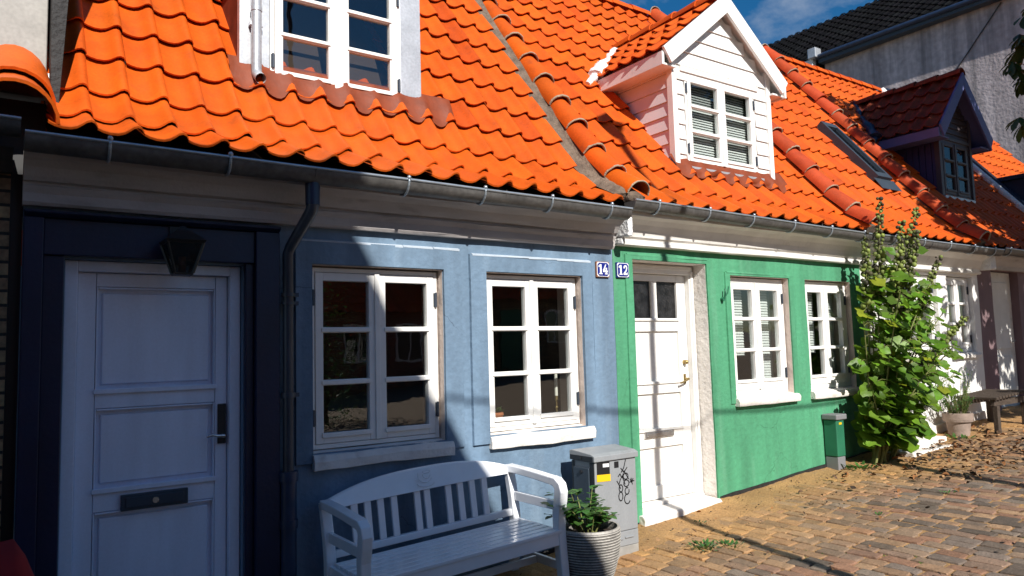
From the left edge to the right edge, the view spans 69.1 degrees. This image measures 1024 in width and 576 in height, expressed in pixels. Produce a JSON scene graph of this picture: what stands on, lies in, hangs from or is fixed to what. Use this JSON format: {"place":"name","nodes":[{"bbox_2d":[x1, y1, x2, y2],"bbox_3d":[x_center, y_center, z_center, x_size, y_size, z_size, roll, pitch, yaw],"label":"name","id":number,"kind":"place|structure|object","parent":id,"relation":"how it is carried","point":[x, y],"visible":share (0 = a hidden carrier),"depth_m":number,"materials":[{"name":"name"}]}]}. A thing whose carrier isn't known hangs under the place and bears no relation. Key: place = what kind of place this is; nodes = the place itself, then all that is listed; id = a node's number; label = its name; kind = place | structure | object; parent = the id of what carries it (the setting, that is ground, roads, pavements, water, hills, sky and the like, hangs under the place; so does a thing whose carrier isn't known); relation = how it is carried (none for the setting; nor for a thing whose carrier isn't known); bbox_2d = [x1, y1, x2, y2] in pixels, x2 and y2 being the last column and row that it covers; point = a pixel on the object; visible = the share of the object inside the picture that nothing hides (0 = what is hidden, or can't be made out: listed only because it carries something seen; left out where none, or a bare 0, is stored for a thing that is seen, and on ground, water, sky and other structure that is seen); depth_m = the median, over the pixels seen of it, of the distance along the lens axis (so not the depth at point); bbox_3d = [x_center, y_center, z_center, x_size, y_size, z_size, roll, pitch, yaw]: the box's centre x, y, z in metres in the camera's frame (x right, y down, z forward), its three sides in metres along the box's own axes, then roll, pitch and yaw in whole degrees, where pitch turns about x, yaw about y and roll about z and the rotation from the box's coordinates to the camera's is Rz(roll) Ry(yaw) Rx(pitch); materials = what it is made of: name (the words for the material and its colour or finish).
{"place":"outdoors","nodes":[
{"label":"outdoors","id":0,"kind":"place"},
{"bbox_2d":[619,0,877,44],"label":"sky","id":1,"kind":"structure","parent":0,"point":[771,21],"materials":[{"name":"blue"}]},
{"bbox_2d":[493,405,1023,575],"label":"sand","id":2,"kind":"structure","parent":0,"point":[754,498],"depth_m":6.17,"materials":[{"name":"beige sand"}]},
{"bbox_2d":[0,539,33,575],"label":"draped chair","id":3,"kind":"object","parent":2,"relation":"on","point":[14,561],"visible":1,"depth_m":2.72,"materials":[{"name":"red fabric"}]},
{"bbox_2d":[318,461,569,575],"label":"garden bench","id":4,"kind":"object","parent":2,"relation":"on","point":[514,538],"visible":0.99,"depth_m":4.57,"materials":[{"name":"white wood"}]},
{"bbox_2d":[569,444,638,558],"bbox_3d":[0.673,1.649,5.343,0.431,0.988,0.271,2,-6,-35],"label":"utility cabinet","id":5,"kind":"object","parent":2,"relation":"on","point":[611,468],"visible":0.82,"depth_m":5.28,"materials":[{"name":"grey plastic"}]},
{"bbox_2d":[822,413,846,469],"bbox_3d":[3.205,1.620,7.354,0.180,0.745,0.165,2,-6,-35],"label":"service post","id":6,"kind":"object","parent":2,"relation":"on","point":[834,440],"visible":0.83,"depth_m":7.32,"materials":[{"name":"green plastic"}]},
{"bbox_2d":[847,197,968,464],"bbox_3d":[4.332,0.430,7.819,2.204,2.733,0.867,2,-6,-35],"label":"hollyhock","id":7,"kind":"object","parent":2,"relation":"on","point":[891,395],"visible":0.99,"depth_m":7.53,"materials":[{"name":"green plant"}]},
{"bbox_2d":[942,412,973,436],"bbox_3d":[5.122,1.566,8.539,0.316,0.270,0.316,2,-6,-35],"label":"flower pot","id":8,"kind":"object","parent":2,"relation":"on","point":[958,424],"visible":0.84,"depth_m":8.44,"materials":[{"name":"ceramic"}]},
{"bbox_2d":[937,366,974,413],"bbox_3d":[5.041,1.165,8.535,0.659,0.618,0.492,2,-6,-35],"label":"lavender plant","id":9,"kind":"object","parent":8,"relation":"on","point":[957,406],"visible":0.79,"depth_m":8.47,"materials":[{"name":"green plant"}]},
{"bbox_2d":[998,9,1023,142],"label":"chestnut tree","id":10,"kind":"object","parent":2,"relation":"on","point":[1015,71],"visible":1,"depth_m":9.76,"materials":[{"name":"green plant"}]},
{"bbox_2d":[531,418,1023,575],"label":"cobblestone street","id":11,"kind":"structure","parent":0,"point":[990,557],"depth_m":5.38,"materials":[{"name":"stone"}]},
{"bbox_2d":[566,518,620,575],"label":"plant pot","id":12,"kind":"object","parent":11,"relation":"on","point":[594,553],"visible":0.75,"depth_m":4.63,"materials":[{"name":"ceramic"}]},
{"bbox_2d":[540,485,618,532],"bbox_3d":[0.414,1.448,4.816,0.573,0.270,0.426,0,-5,-20],"label":"shrub","id":13,"kind":"object","parent":12,"relation":"on","point":[598,516],"visible":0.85,"depth_m":4.78,"materials":[{"name":"green plant"}]},
{"bbox_2d":[520,423,1023,575],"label":"fallen leaves","id":14,"kind":"object","parent":11,"relation":"on","point":[941,469],"visible":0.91,"depth_m":7.24,"materials":[{"name":"brown plant"}]},
{"bbox_2d":[632,433,1006,563],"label":"weeds","id":15,"kind":"object","parent":11,"relation":"on","point":[706,545],"visible":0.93,"depth_m":5.35,"materials":[{"name":"green plant"}]},
{"bbox_2d":[956,389,1023,433],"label":"wooden bench","id":16,"kind":"object","parent":11,"relation":"on","point":[993,399],"visible":0.77,"depth_m":8.73,"materials":[{"name":"brown wood"}]},
{"bbox_3d":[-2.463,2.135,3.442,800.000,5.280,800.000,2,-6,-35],"label":"ground","id":17,"kind":"structure","parent":0,"visible":0},
{"bbox_2d":[0,0,67,541],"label":"brick house","id":18,"kind":"structure","parent":17,"relation":"on","point":[27,80],"depth_m":3.74,"materials":[{"name":"black paint"}]},
{"bbox_2d":[14,0,632,575],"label":"blue house","id":19,"kind":"structure","parent":17,"relation":"on","point":[406,218],"depth_m":4.59,"materials":[{"name":"tile"}]},
{"bbox_2d":[71,273,226,575],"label":"door","id":20,"kind":"structure","parent":19,"relation":"in","point":[149,485],"depth_m":4.07,"materials":[{"name":"blue paint"}]},
{"bbox_2d":[159,226,206,276],"bbox_3d":[-1.761,-0.203,3.965,0.200,0.280,0.250,2,-6,-35],"label":"wall lantern","id":21,"kind":"object","parent":19,"relation":"attached to","point":[182,247],"depth_m":3.90,"materials":[{"name":"black paint"}]},
{"bbox_2d":[312,267,454,471],"bbox_3d":[-0.840,0.495,4.799,0.960,1.233,0.190,2,-6,-35],"label":"window","id":22,"kind":"structure","parent":19,"relation":"in","point":[377,431],"depth_m":4.78,"materials":[{"name":"white paint"}]},
{"bbox_2d":[495,406,503,417],"bbox_3d":[-0.109,0.942,5.447,0.119,0.158,0.124,2,-6,-35],"label":"sill plant","id":23,"kind":"object","parent":19,"relation":"on","point":[498,413],"visible":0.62,"depth_m":5.43,"materials":[{"name":"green plant"}]},
{"bbox_2d":[486,275,595,448],"bbox_3d":[0.188,0.527,5.514,0.945,1.233,0.191,2,-6,-35],"label":"window","id":24,"kind":"structure","parent":19,"relation":"in","point":[530,328],"depth_m":5.50,"materials":[{"name":"white paint"}]},
{"bbox_2d":[554,374,557,411],"bbox_3d":[0.345,0.852,5.786,0.070,0.370,0.068,2,-6,-35],"label":"candlestick","id":25,"kind":"object","parent":19,"relation":"on","point":[556,388],"visible":0.62,"depth_m":5.78,"materials":[{"name":"white wax"}]},
{"bbox_2d":[595,261,608,277],"bbox_3d":[0.716,-0.147,5.889,0.134,0.122,0.023,2,-6,-35],"label":"number plate","id":26,"kind":"object","parent":19,"relation":"attached to","point":[601,269],"visible":1,"depth_m":5.87,"materials":[{"name":"blue ceramic"}]},
{"bbox_2d":[475,0,880,526],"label":"green house","id":27,"kind":"structure","parent":17,"relation":"on","point":[739,332],"depth_m":7.12,"materials":[{"name":"tile"}]},
{"bbox_2d":[615,262,628,277],"bbox_3d":[0.893,-0.144,6.013,0.134,0.122,0.023,2,-6,-35],"label":"number plate","id":28,"kind":"object","parent":27,"relation":"attached to","point":[621,270],"visible":1,"depth_m":6.00,"materials":[{"name":"blue ceramic"}]},
{"bbox_2d":[633,274,693,501],"bbox_3d":[1.270,0.837,6.423,0.777,1.916,0.109,2,-6,-35],"label":"door","id":29,"kind":"structure","parent":27,"relation":"in","point":[666,457],"depth_m":6.48,"materials":[{"name":"white paint"}]},
{"bbox_2d":[730,278,800,406],"bbox_3d":[2.314,0.501,7.058,0.915,1.178,0.283,2,-6,-35],"label":"window","id":30,"kind":"structure","parent":27,"relation":"in","point":[761,389],"depth_m":7.06,"materials":[{"name":"white paint"}]},
{"bbox_2d":[805,281,858,398],"bbox_3d":[3.233,0.530,7.697,0.855,1.177,0.283,2,-6,-35],"label":"window","id":31,"kind":"structure","parent":27,"relation":"in","point":[829,384],"depth_m":7.69,"materials":[{"name":"white paint"}]},
{"bbox_2d":[648,6,1004,457],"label":"white house","id":32,"kind":"structure","parent":17,"relation":"on","point":[836,164],"depth_m":9.27,"materials":[{"name":"tile"}]},
{"bbox_2d":[869,309,884,354],"bbox_3d":[4.026,0.761,8.294,0.540,1.810,0.065,2,-6,-35],"label":"door","id":33,"kind":"structure","parent":32,"relation":"in","point":[871,338],"depth_m":8.28,"materials":[{"name":"white paint"}]},
{"bbox_2d":[906,275,946,361],"bbox_3d":[4.776,0.348,8.741,0.860,1.012,0.183,2,-6,-35],"label":"window","id":34,"kind":"structure","parent":32,"relation":"in","point":[932,336],"depth_m":8.86,"materials":[{"name":"white paint"}]},
{"bbox_2d":[946,277,982,357],"bbox_3d":[5.592,0.373,9.310,0.690,1.011,0.182,2,-6,-35],"label":"window","id":35,"kind":"structure","parent":32,"relation":"in","point":[953,283],"depth_m":9.34,"materials":[{"name":"white paint"}]},
{"bbox_2d":[762,43,1023,410],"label":"mauve house","id":36,"kind":"structure","parent":17,"relation":"on","point":[924,140],"depth_m":10.87,"materials":[{"name":"orange tile"}]},
{"bbox_2d":[991,272,1019,406],"bbox_3d":[6.633,0.704,10.067,0.800,1.840,0.117,2,-6,-35],"label":"door","id":37,"kind":"structure","parent":36,"relation":"in","point":[1002,307],"depth_m":10.12,"materials":[{"name":"white paint"}]},
{"bbox_2d":[768,0,1023,194],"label":"tall building","id":38,"kind":"structure","parent":17,"relation":"on","point":[890,44],"depth_m":19.58,"materials":[{"name":"concrete"}]},
{"bbox_2d":[832,88,1023,244],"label":"house","id":39,"kind":"structure","parent":17,"relation":"on","point":[1002,167],"depth_m":13.68,"materials":[{"name":"orange tile"}]}
]}

